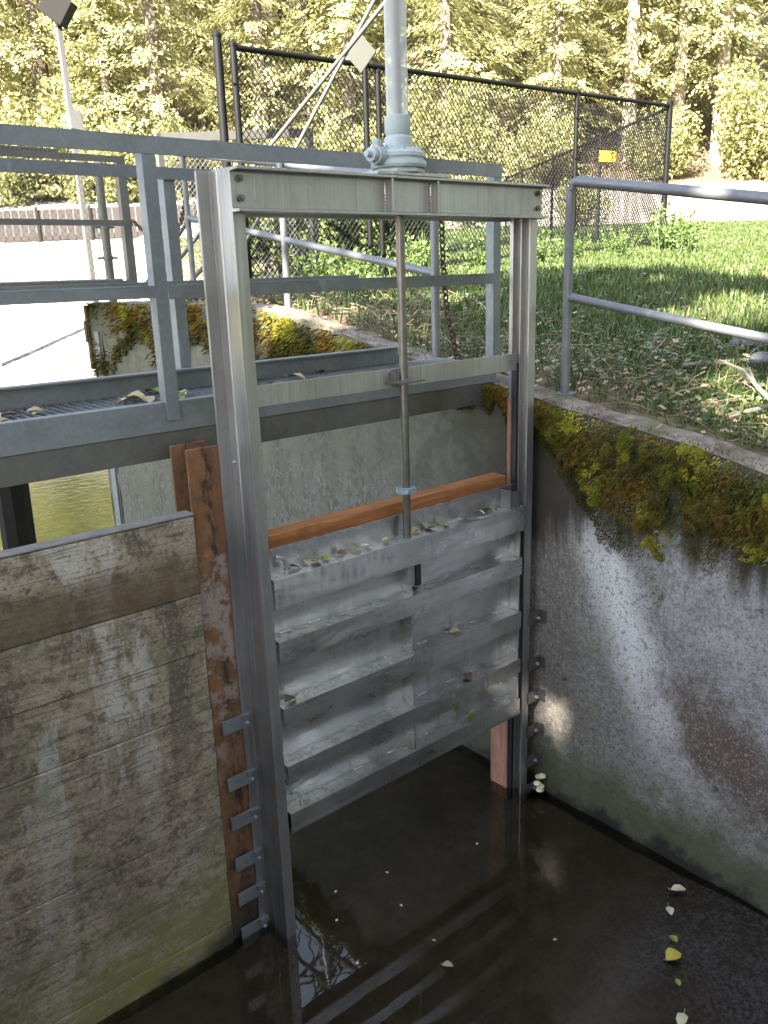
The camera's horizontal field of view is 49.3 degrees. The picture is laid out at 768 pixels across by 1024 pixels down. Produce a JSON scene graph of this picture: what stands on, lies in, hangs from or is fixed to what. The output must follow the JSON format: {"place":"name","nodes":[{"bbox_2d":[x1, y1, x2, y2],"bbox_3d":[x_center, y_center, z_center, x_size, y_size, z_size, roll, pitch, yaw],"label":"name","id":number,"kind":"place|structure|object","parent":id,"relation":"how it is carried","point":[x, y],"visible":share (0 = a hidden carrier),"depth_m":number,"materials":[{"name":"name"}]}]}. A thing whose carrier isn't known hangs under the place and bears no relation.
{"place":"outdoors","nodes":[
{"label":"outdoors","id":0,"kind":"place"},
{"bbox_2d":[0,0,767,1023],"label":"ground","id":1,"kind":"structure","parent":0,"point":[506,900],"depth_m":3.79,"materials":[{"name":"liquid"}]},
{"bbox_2d":[0,107,42,206],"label":"shrub","id":2,"kind":"object","parent":1,"relation":"on","point":[11,200],"visible":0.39,"depth_m":39.82,"materials":[{"name":"green plant"}]},
{"bbox_2d":[0,0,55,199],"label":"fir tree","id":3,"kind":"object","parent":1,"relation":"on","point":[22,86],"visible":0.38,"depth_m":41.45,"materials":[{"name":"green plant"}]},
{"bbox_2d":[0,0,69,123],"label":"fir tree","id":4,"kind":"object","parent":1,"relation":"on","point":[22,23],"visible":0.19,"depth_m":47.53,"materials":[{"name":"green plant"}]},
{"bbox_2d":[0,162,117,301],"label":"chain link fence","id":5,"kind":"object","parent":1,"relation":"on","point":[107,257],"visible":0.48,"depth_m":8.40,"materials":[{"name":"metal"}]},
{"bbox_2d":[0,0,123,180],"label":"fir tree","id":6,"kind":"object","parent":1,"relation":"on","point":[35,15],"visible":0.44,"depth_m":41.41,"materials":[{"name":"green plant"}]},
{"bbox_2d":[0,71,124,198],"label":"shrub","id":7,"kind":"object","parent":1,"relation":"on","point":[48,105],"visible":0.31,"depth_m":39.93,"materials":[{"name":"green plant"}]},
{"bbox_2d":[37,0,98,302],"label":"flood light","id":8,"kind":"object","parent":1,"relation":"on","point":[60,13],"visible":0.65,"depth_m":9.48,"materials":[{"name":"metal"}]},
{"bbox_2d":[29,2,131,128],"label":"fir tree","id":9,"kind":"object","parent":1,"relation":"on","point":[76,76],"visible":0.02,"depth_m":48.35,"materials":[{"name":"green plant"}]},
{"bbox_2d":[57,131,123,203],"bbox_3d":[-13.975,-16.467,40.218,3.364,3.301,2.508,-9,18,-25],"label":"shrub","id":10,"kind":"object","parent":1,"relation":"on","point":[84,179],"visible":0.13,"depth_m":39.95,"materials":[{"name":"green plant"}]},
{"bbox_2d":[0,201,197,242],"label":"slat fence","id":11,"kind":"object","parent":1,"relation":"on","point":[114,211],"visible":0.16,"depth_m":33.73,"materials":[{"name":"brown wood"}]},
{"bbox_2d":[29,0,171,200],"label":"fir tree","id":12,"kind":"object","parent":1,"relation":"on","point":[103,61],"visible":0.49,"depth_m":40.61,"materials":[{"name":"green plant"}]},
{"bbox_2d":[50,0,176,134],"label":"fir tree","id":13,"kind":"object","parent":1,"relation":"on","point":[136,111],"visible":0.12,"depth_m":46.79,"materials":[{"name":"green plant"}]},
{"bbox_2d":[78,109,198,202],"bbox_3d":[-11.806,-16.762,39.475,6.008,4.403,4.326,-3,16,-4],"label":"shrub","id":14,"kind":"object","parent":1,"relation":"on","point":[133,191],"visible":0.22,"depth_m":39.15,"materials":[{"name":"green plant"}]},
{"bbox_2d":[55,0,255,164],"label":"fir tree","id":15,"kind":"object","parent":1,"relation":"on","point":[152,61],"visible":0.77,"depth_m":40.58,"materials":[{"name":"green plant"}]},
{"bbox_2d":[135,0,186,53],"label":"fir tree","id":16,"kind":"object","parent":1,"relation":"on","point":[170,16],"visible":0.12,"depth_m":62.76,"materials":[{"name":"green plant"}]},
{"bbox_2d":[149,111,235,194],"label":"shrub","id":17,"kind":"object","parent":1,"relation":"on","point":[170,125],"visible":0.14,"depth_m":40.29,"materials":[{"name":"green plant"}]},
{"bbox_2d":[135,0,251,131],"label":"fir tree","id":18,"kind":"object","parent":1,"relation":"on","point":[193,57],"visible":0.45,"depth_m":49.12,"materials":[{"name":"green plant"}]},
{"bbox_2d":[156,0,243,92],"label":"fir tree","id":19,"kind":"object","parent":1,"relation":"on","point":[188,19],"visible":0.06,"depth_m":55.49,"materials":[{"name":"green plant"}]},
{"bbox_2d":[169,440,259,950],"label":"rusty column","id":20,"kind":"structure","parent":1,"relation":"on","point":[195,467],"depth_m":3.17,"materials":[{"name":"metal"}]},
{"bbox_2d":[145,128,318,281],"bbox_3d":[-1.772,-3.222,9.359,2.219,2.055,0.331,-11,19,-30],"label":"shed","id":21,"kind":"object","parent":1,"relation":"on","point":[201,135],"visible":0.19,"depth_m":9.32,"materials":[{"name":"metal"}]},
{"bbox_2d":[182,0,289,94],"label":"fir tree","id":22,"kind":"object","parent":1,"relation":"on","point":[224,40],"visible":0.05,"depth_m":54.01,"materials":[{"name":"green plant"}]},
{"bbox_2d":[183,0,292,128],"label":"fir tree","id":23,"kind":"object","parent":1,"relation":"on","point":[235,22],"visible":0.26,"depth_m":48.54,"materials":[{"name":"green plant"}]},
{"bbox_2d":[177,0,344,166],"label":"fir tree","id":24,"kind":"object","parent":1,"relation":"on","point":[257,24],"visible":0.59,"depth_m":41.85,"materials":[{"name":"green plant"}]},
{"bbox_2d":[199,166,339,275],"bbox_3d":[-1.552,-4.093,11.932,1.925,1.652,1.758,1,16,9],"label":"shrub","id":25,"kind":"object","parent":1,"relation":"on","point":[278,245],"visible":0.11,"depth_m":11.77,"materials":[{"name":"green plant"}]},
{"bbox_2d":[224,0,337,94],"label":"fir tree","id":26,"kind":"object","parent":1,"relation":"on","point":[279,14],"visible":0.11,"depth_m":54.76,"materials":[{"name":"green plant"}]},
{"bbox_2d":[263,123,335,167],"bbox_3d":[-3.993,-16.954,40.503,3.765,3.539,4.124,8,19,30],"label":"shrub","id":27,"kind":"object","parent":1,"relation":"on","point":[315,138],"visible":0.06,"depth_m":39.94,"materials":[{"name":"green plant"}]},
{"bbox_2d":[242,0,371,150],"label":"fir tree","id":28,"kind":"object","parent":1,"relation":"on","point":[303,4],"visible":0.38,"depth_m":42.40,"materials":[{"name":"green plant"}]},
{"bbox_2d":[289,239,340,276],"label":"weed clump","id":29,"kind":"object","parent":1,"relation":"on","point":[321,271],"visible":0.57,"depth_m":9.19,"materials":[{"name":"green plant"}]},
{"bbox_2d":[245,0,408,133],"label":"fir tree","id":30,"kind":"object","parent":1,"relation":"on","point":[328,33],"visible":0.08,"depth_m":48.16,"materials":[{"name":"green plant"}]},
{"bbox_2d":[291,219,390,261],"bbox_3d":[-0.803,-4.843,13.578,1.953,1.836,2.139,0,16,7],"label":"shrub","id":31,"kind":"object","parent":1,"relation":"on","point":[351,232],"visible":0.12,"depth_m":13.06,"materials":[{"name":"green plant"}]},
{"bbox_2d":[313,119,383,152],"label":"shrub","id":32,"kind":"object","parent":1,"relation":"on","point":[342,143],"visible":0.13,"depth_m":40.54,"materials":[{"name":"green plant"}]},
{"bbox_2d":[326,242,372,277],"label":"weed clump","id":33,"kind":"object","parent":1,"relation":"on","point":[348,268],"visible":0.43,"depth_m":8.12,"materials":[{"name":"green plant"}]},
{"bbox_2d":[278,0,427,151],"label":"fir tree","id":34,"kind":"object","parent":1,"relation":"on","point":[348,9],"visible":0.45,"depth_m":41.11,"materials":[{"name":"green plant"}]},
{"bbox_2d":[339,247,390,277],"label":"weed clump","id":35,"kind":"object","parent":1,"relation":"on","point":[375,272],"visible":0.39,"depth_m":9.54,"materials":[{"name":"green plant"}]},
{"bbox_2d":[312,0,424,118],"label":"fir tree","id":36,"kind":"object","parent":1,"relation":"on","point":[381,35],"visible":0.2,"depth_m":48.52,"materials":[{"name":"green plant"}]},
{"bbox_2d":[355,0,425,90],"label":"fir tree","id":37,"kind":"object","parent":1,"relation":"on","point":[389,31],"visible":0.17,"depth_m":55.11,"materials":[{"name":"green plant"}]},
{"bbox_2d":[364,220,445,253],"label":"shrub","id":38,"kind":"object","parent":1,"relation":"on","point":[406,229],"visible":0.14,"depth_m":14.74,"materials":[{"name":"green plant"}]},
{"bbox_2d":[385,231,445,275],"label":"weed clump","id":39,"kind":"object","parent":1,"relation":"on","point":[409,238],"visible":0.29,"depth_m":10.14,"materials":[{"name":"green plant"}]},
{"bbox_2d":[388,0,454,89],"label":"fir tree","id":40,"kind":"object","parent":1,"relation":"on","point":[425,67],"visible":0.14,"depth_m":54.72,"materials":[{"name":"green plant"}]},
{"bbox_2d":[83,301,767,918],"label":"concrete wall","id":41,"kind":"structure","parent":1,"relation":"on","point":[651,743],"depth_m":3.92,"materials":[{"name":"concrete"}]},
{"bbox_2d":[0,145,137,286],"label":"railing","id":42,"kind":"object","parent":41,"relation":"on","point":[124,223],"visible":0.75,"depth_m":7.32,"materials":[{"name":"metal"}]},
{"bbox_2d":[131,201,184,243],"bbox_3d":[-1.880,-2.479,7.141,0.128,0.360,1.092,-15,21,-38],"label":"chain","id":43,"kind":"object","parent":42,"relation":"hanging from","point":[182,213],"visible":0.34,"depth_m":6.96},
{"bbox_2d":[179,156,439,356],"bbox_3d":[-0.628,-0.732,5.927,0.092,3.744,3.045,-14,20,-36],"label":"pipe handrail","id":44,"kind":"object","parent":41,"relation":"attached to","point":[284,239],"visible":0.31,"depth_m":5.23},
{"bbox_2d":[194,165,549,950],"bbox_3d":[0.062,0.333,3.627,1.732,3.342,0.254,-15,21,-38],"label":"gate gantry","id":45,"kind":"object","parent":41,"relation":"attached to","point":[228,199],"visible":0.91,"depth_m":3.20,"materials":[{"name":"metal"}]},
{"bbox_2d":[267,473,504,548],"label":"timber beam","id":46,"kind":"structure","parent":45,"relation":"attached to","point":[285,534],"depth_m":3.52,"materials":[{"name":"brown wood"}]},
{"bbox_2d":[364,0,425,172],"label":"gear actuator","id":47,"kind":"object","parent":45,"relation":"on","point":[397,151],"visible":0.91,"depth_m":3.06,"materials":[{"name":"blue paint"}]},
{"bbox_2d":[269,0,524,832],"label":"sluice gate","id":48,"kind":"structure","parent":45,"relation":"attached to","point":[376,659],"depth_m":3.60,"materials":[{"name":"metal"}]},
{"bbox_2d":[83,301,767,616],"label":"moss","id":49,"kind":"object","parent":41,"relation":"attached to","point":[558,434],"visible":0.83,"depth_m":3.63,"materials":[{"name":"plant"}]},
{"bbox_2d":[533,773,545,792],"bbox_3d":[0.817,1.414,4.388,0.062,0.094,0.081,6,18,24],"label":"mushroom cluster","id":50,"kind":"object","parent":41,"relation":"attached to","point":[539,785],"visible":1,"depth_m":4.37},
{"bbox_2d":[554,176,767,396],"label":"pipe handrail","id":51,"kind":"object","parent":41,"relation":"on","point":[714,193],"visible":0.89,"depth_m":3.64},
{"bbox_2d":[381,0,469,129],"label":"fir tree","id":52,"kind":"object","parent":1,"relation":"on","point":[435,54],"visible":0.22,"depth_m":48.26,"materials":[{"name":"green plant"}]},
{"bbox_2d":[394,223,467,275],"bbox_3d":[0.636,-2.845,9.227,0.916,0.649,0.593,9,19,33],"label":"weed clump","id":53,"kind":"object","parent":1,"relation":"on","point":[426,262],"visible":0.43,"depth_m":9.24,"materials":[{"name":"green plant"}]},
{"bbox_2d":[211,31,673,277],"bbox_3d":[1.669,-4.606,11.712,9.110,3.010,0.200,-16,21,-40],"label":"chain link fence","id":54,"kind":"object","parent":1,"relation":"on","point":[234,47],"visible":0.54,"depth_m":11.05,"materials":[{"name":"black metal"}]},
{"bbox_2d":[181,0,389,258],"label":"brace poles","id":55,"kind":"object","parent":54,"relation":"attached to","point":[361,29],"visible":0.48,"depth_m":8.38,"materials":[{"name":"metal"}]},
{"bbox_2d":[347,35,376,72],"bbox_3d":[-0.238,-4.636,8.456,0.330,0.370,0.008,-2,16,1],"label":"diamond sign","id":56,"kind":"object","parent":55,"relation":"attached to","point":[361,53],"visible":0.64,"depth_m":8.46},
{"bbox_2d":[401,62,494,178],"bbox_3d":[2.622,-18.439,40.707,5.688,5.582,4.241,4,17,20],"label":"shrub","id":57,"kind":"object","parent":1,"relation":"on","point":[443,116],"visible":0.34,"depth_m":39.53,"materials":[{"name":"green plant"}]},
{"bbox_2d":[370,0,527,157],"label":"fir tree","id":58,"kind":"object","parent":1,"relation":"on","point":[446,39],"visible":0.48,"depth_m":40.82,"materials":[{"name":"green plant"}]},
{"bbox_2d":[147,286,767,447],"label":"dry stalks","id":59,"kind":"object","parent":1,"relation":"on","point":[716,403],"visible":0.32,"depth_m":4.56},
{"bbox_2d":[414,0,516,95],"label":"fir tree","id":60,"kind":"object","parent":1,"relation":"on","point":[466,49],"visible":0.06,"depth_m":52.93,"materials":[{"name":"green plant"}]},
{"bbox_2d":[180,220,767,448],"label":"grass","id":61,"kind":"structure","parent":1,"relation":"on","point":[707,273],"depth_m":6.29,"materials":[{"name":"plant"}]},
{"bbox_2d":[446,174,502,229],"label":"shrub","id":62,"kind":"object","parent":1,"relation":"on","point":[469,223],"visible":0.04,"depth_m":28.14,"materials":[{"name":"green plant"}]},
{"bbox_2d":[413,0,539,145],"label":"fir tree","id":63,"kind":"object","parent":1,"relation":"on","point":[488,69],"visible":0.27,"depth_m":43.30,"materials":[{"name":"green plant"}]},
{"bbox_2d":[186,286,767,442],"bbox_3d":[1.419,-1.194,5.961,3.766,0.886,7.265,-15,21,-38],"label":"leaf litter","id":64,"kind":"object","parent":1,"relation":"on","point":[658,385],"visible":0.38,"depth_m":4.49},
{"bbox_2d":[469,234,485,266],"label":"weed clump","id":65,"kind":"object","parent":1,"relation":"on","point":[482,260],"visible":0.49,"depth_m":10.80,"materials":[{"name":"green plant"}]},
{"bbox_2d":[203,265,767,442],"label":"creeper leaves","id":66,"kind":"object","parent":1,"relation":"on","point":[706,394],"visible":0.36,"depth_m":4.87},
{"bbox_2d":[459,109,563,182],"bbox_3d":[5.387,-17.142,39.591,4.010,4.081,5.568,-15,21,-38],"label":"shrub","id":67,"kind":"object","parent":1,"relation":"on","point":[506,147],"visible":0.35,"depth_m":38.79,"materials":[{"name":"green plant"}]},
{"bbox_2d":[465,0,590,138],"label":"fir tree","id":68,"kind":"object","parent":1,"relation":"on","point":[525,54],"visible":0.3,"depth_m":46.82,"materials":[{"name":"green plant"}]},
{"bbox_2d":[496,0,597,86],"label":"fir tree","id":69,"kind":"object","parent":1,"relation":"on","point":[548,9],"visible":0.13,"depth_m":54.35,"materials":[{"name":"green plant"}]},
{"bbox_2d":[537,229,561,264],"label":"weed clump","id":70,"kind":"object","parent":1,"relation":"on","point":[546,258],"visible":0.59,"depth_m":10.79,"materials":[{"name":"green plant"}]},
{"bbox_2d":[537,227,564,258],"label":"weed clump","id":71,"kind":"object","parent":1,"relation":"on","point":[561,245],"visible":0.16,"depth_m":11.78,"materials":[{"name":"green plant"}]},
{"bbox_2d":[523,112,580,183],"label":"shrub","id":72,"kind":"object","parent":1,"relation":"on","point":[561,143],"visible":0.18,"depth_m":40.78,"materials":[{"name":"green plant"}]},
{"bbox_2d":[487,0,639,176],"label":"fir tree","id":73,"kind":"object","parent":1,"relation":"on","point":[558,63],"visible":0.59,"depth_m":41.67,"materials":[{"name":"green plant"}]},
{"bbox_2d":[556,230,602,257],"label":"weed clump","id":74,"kind":"object","parent":1,"relation":"on","point":[575,253],"visible":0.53,"depth_m":12.08,"materials":[{"name":"green plant"}]},
{"bbox_2d":[555,176,612,225],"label":"shrub","id":75,"kind":"object","parent":1,"relation":"on","point":[584,204],"visible":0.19,"depth_m":27.25,"materials":[{"name":"green plant"}]},
{"bbox_2d":[504,107,666,245],"bbox_3d":[4.168,-7.117,19.215,0.078,2.331,9.546,-4,16,-8],"label":"chain link fence","id":76,"kind":"object","parent":1,"relation":"on","point":[551,206],"visible":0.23,"depth_m":17.34,"materials":[{"name":"black metal"}]},
{"bbox_2d":[528,0,653,137],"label":"fir tree","id":77,"kind":"object","parent":1,"relation":"on","point":[587,51],"visible":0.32,"depth_m":46.73,"materials":[{"name":"green plant"}]},
{"bbox_2d":[586,227,629,251],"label":"weed clump","id":78,"kind":"object","parent":1,"relation":"on","point":[612,248],"visible":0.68,"depth_m":13.17,"materials":[{"name":"green plant"}]},
{"bbox_2d":[566,1,665,93],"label":"fir tree","id":79,"kind":"object","parent":1,"relation":"on","point":[621,77],"visible":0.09,"depth_m":53.14,"materials":[{"name":"green plant"}]},
{"bbox_2d":[602,229,644,256],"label":"weed clump","id":80,"kind":"object","parent":1,"relation":"on","point":[622,251],"visible":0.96,"depth_m":12.21,"materials":[{"name":"green plant"}]},
{"bbox_2d":[564,0,716,165],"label":"fir tree","id":81,"kind":"object","parent":1,"relation":"on","point":[631,65],"visible":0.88,"depth_m":42.72,"materials":[{"name":"green plant"}]},
{"bbox_2d":[586,0,714,136],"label":"fir tree","id":82,"kind":"object","parent":1,"relation":"on","point":[641,97],"visible":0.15,"depth_m":46.49,"materials":[{"name":"green plant"}]},
{"bbox_2d":[645,216,682,247],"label":"weed clump","id":83,"kind":"object","parent":1,"relation":"on","point":[647,229],"visible":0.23,"depth_m":13.88,"materials":[{"name":"green plant"}]},
{"bbox_2d":[623,97,705,178],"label":"shrub","id":84,"kind":"object","parent":1,"relation":"on","point":[679,138],"visible":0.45,"depth_m":41.15,"materials":[{"name":"green plant"}]},
{"bbox_2d":[649,201,695,250],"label":"weed clump","id":85,"kind":"object","parent":1,"relation":"on","point":[669,239],"visible":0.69,"depth_m":13.33,"materials":[{"name":"green plant"}]},
{"bbox_2d":[654,212,710,252],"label":"weed clump","id":86,"kind":"object","parent":1,"relation":"on","point":[691,243],"visible":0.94,"depth_m":12.51,"materials":[{"name":"green plant"}]},
{"bbox_2d":[613,0,752,167],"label":"fir tree","id":87,"kind":"object","parent":1,"relation":"on","point":[680,69],"visible":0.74,"depth_m":42.32,"materials":[{"name":"green plant"}]},
{"bbox_2d":[641,0,750,134],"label":"fir tree","id":88,"kind":"object","parent":1,"relation":"on","point":[692,107],"visible":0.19,"depth_m":46.54,"materials":[{"name":"green plant"}]},
{"bbox_2d":[652,0,767,128],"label":"fir tree","id":89,"kind":"object","parent":1,"relation":"on","point":[741,45],"visible":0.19,"depth_m":46.98,"materials":[{"name":"green plant"}]},
{"bbox_2d":[655,0,767,165],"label":"fir tree","id":90,"kind":"object","parent":1,"relation":"on","point":[721,59],"visible":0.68,"depth_m":42.53,"materials":[{"name":"green plant"}]},
{"bbox_2d":[682,358,747,367],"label":"dead branch","id":91,"kind":"object","parent":1,"relation":"on","point":[695,363],"visible":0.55,"depth_m":4.34,"materials":[{"name":"grey wood"}]},
{"bbox_2d":[704,0,767,76],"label":"fir tree","id":92,"kind":"object","parent":1,"relation":"on","point":[752,26],"visible":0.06,"depth_m":55.16,"materials":[{"name":"green plant"}]},
{"bbox_2d":[707,0,767,110],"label":"fir tree","id":93,"kind":"object","parent":1,"relation":"on","point":[763,61],"visible":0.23,"depth_m":47.37,"materials":[{"name":"green plant"}]},
{"bbox_2d":[711,54,767,180],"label":"shrub","id":94,"kind":"object","parent":1,"relation":"on","point":[749,129],"visible":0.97,"depth_m":39.79,"materials":[{"name":"green plant"}]},
{"bbox_2d":[719,359,767,399],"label":"dead branch","id":95,"kind":"object","parent":1,"relation":"on","point":[751,378],"visible":1,"depth_m":3.96,"materials":[{"name":"grey wood"}]},
{"bbox_2d":[726,404,767,418],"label":"dead branch","id":96,"kind":"object","parent":1,"relation":"on","point":[756,409],"visible":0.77,"depth_m":3.75,"materials":[{"name":"grey wood"}]},
{"bbox_2d":[729,338,765,352],"bbox_3d":[2.028,-0.927,4.684,0.219,0.137,0.188,-15,21,-38],"label":"stone","id":97,"kind":"object","parent":1,"relation":"on","point":[744,343],"visible":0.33,"depth_m":4.61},
{"bbox_2d":[746,352,767,369],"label":"stone","id":98,"kind":"object","parent":1,"relation":"on","point":[759,357],"visible":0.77,"depth_m":4.28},
{"label":"water","id":99,"kind":"structure","parent":0,"visible":0},
{"bbox_2d":[0,483,36,549],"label":"timber post","id":100,"kind":"object","parent":99,"relation":"in","point":[17,527],"depth_m":3.33,"materials":[{"name":"brown wood"}]},
{"bbox_2d":[491,398,511,797],"bbox_3d":[0.637,0.616,4.304,0.130,2.430,0.113,-15,21,-38],"label":"timber post","id":101,"kind":"object","parent":99,"relation":"in","point":[499,739],"visible":0.12,"depth_m":4.44,"materials":[{"name":"brown wood"}]},
{"bbox_2d":[663,947,680,959],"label":"fallen leaf","id":102,"kind":"object","parent":99,"relation":"on","point":[673,954],"visible":1,"depth_m":3.34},
{"bbox_2d":[676,1009,687,1023],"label":"fallen leaf","id":103,"kind":"object","parent":99,"relation":"on","point":[681,1018],"visible":1,"depth_m":3.06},
{"bbox_3d":[-1.455,1.986,-0.215,0.280,2.520,13.800,-15,21,-38],"label":"concrete wall","id":104,"kind":"object","parent":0,"visible":0},
{"bbox_2d":[0,510,234,1023],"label":"plank bulkhead","id":105,"kind":"object","parent":104,"relation":"attached to","point":[114,901],"visible":0.94,"depth_m":2.95,"materials":[{"name":"wood"}]},
{"bbox_2d":[0,123,501,487],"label":"walkway","id":106,"kind":"structure","parent":104,"relation":"on","point":[83,426],"depth_m":3.16,"materials":[{"name":"metal"}]},
{"bbox_2d":[439,221,460,359],"bbox_3d":[0.346,-1.105,4.217,0.153,0.819,0.040,-9,17,-23],"label":"chain","id":107,"kind":"object","parent":106,"relation":"hanging from","point":[446,292],"visible":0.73,"depth_m":4.20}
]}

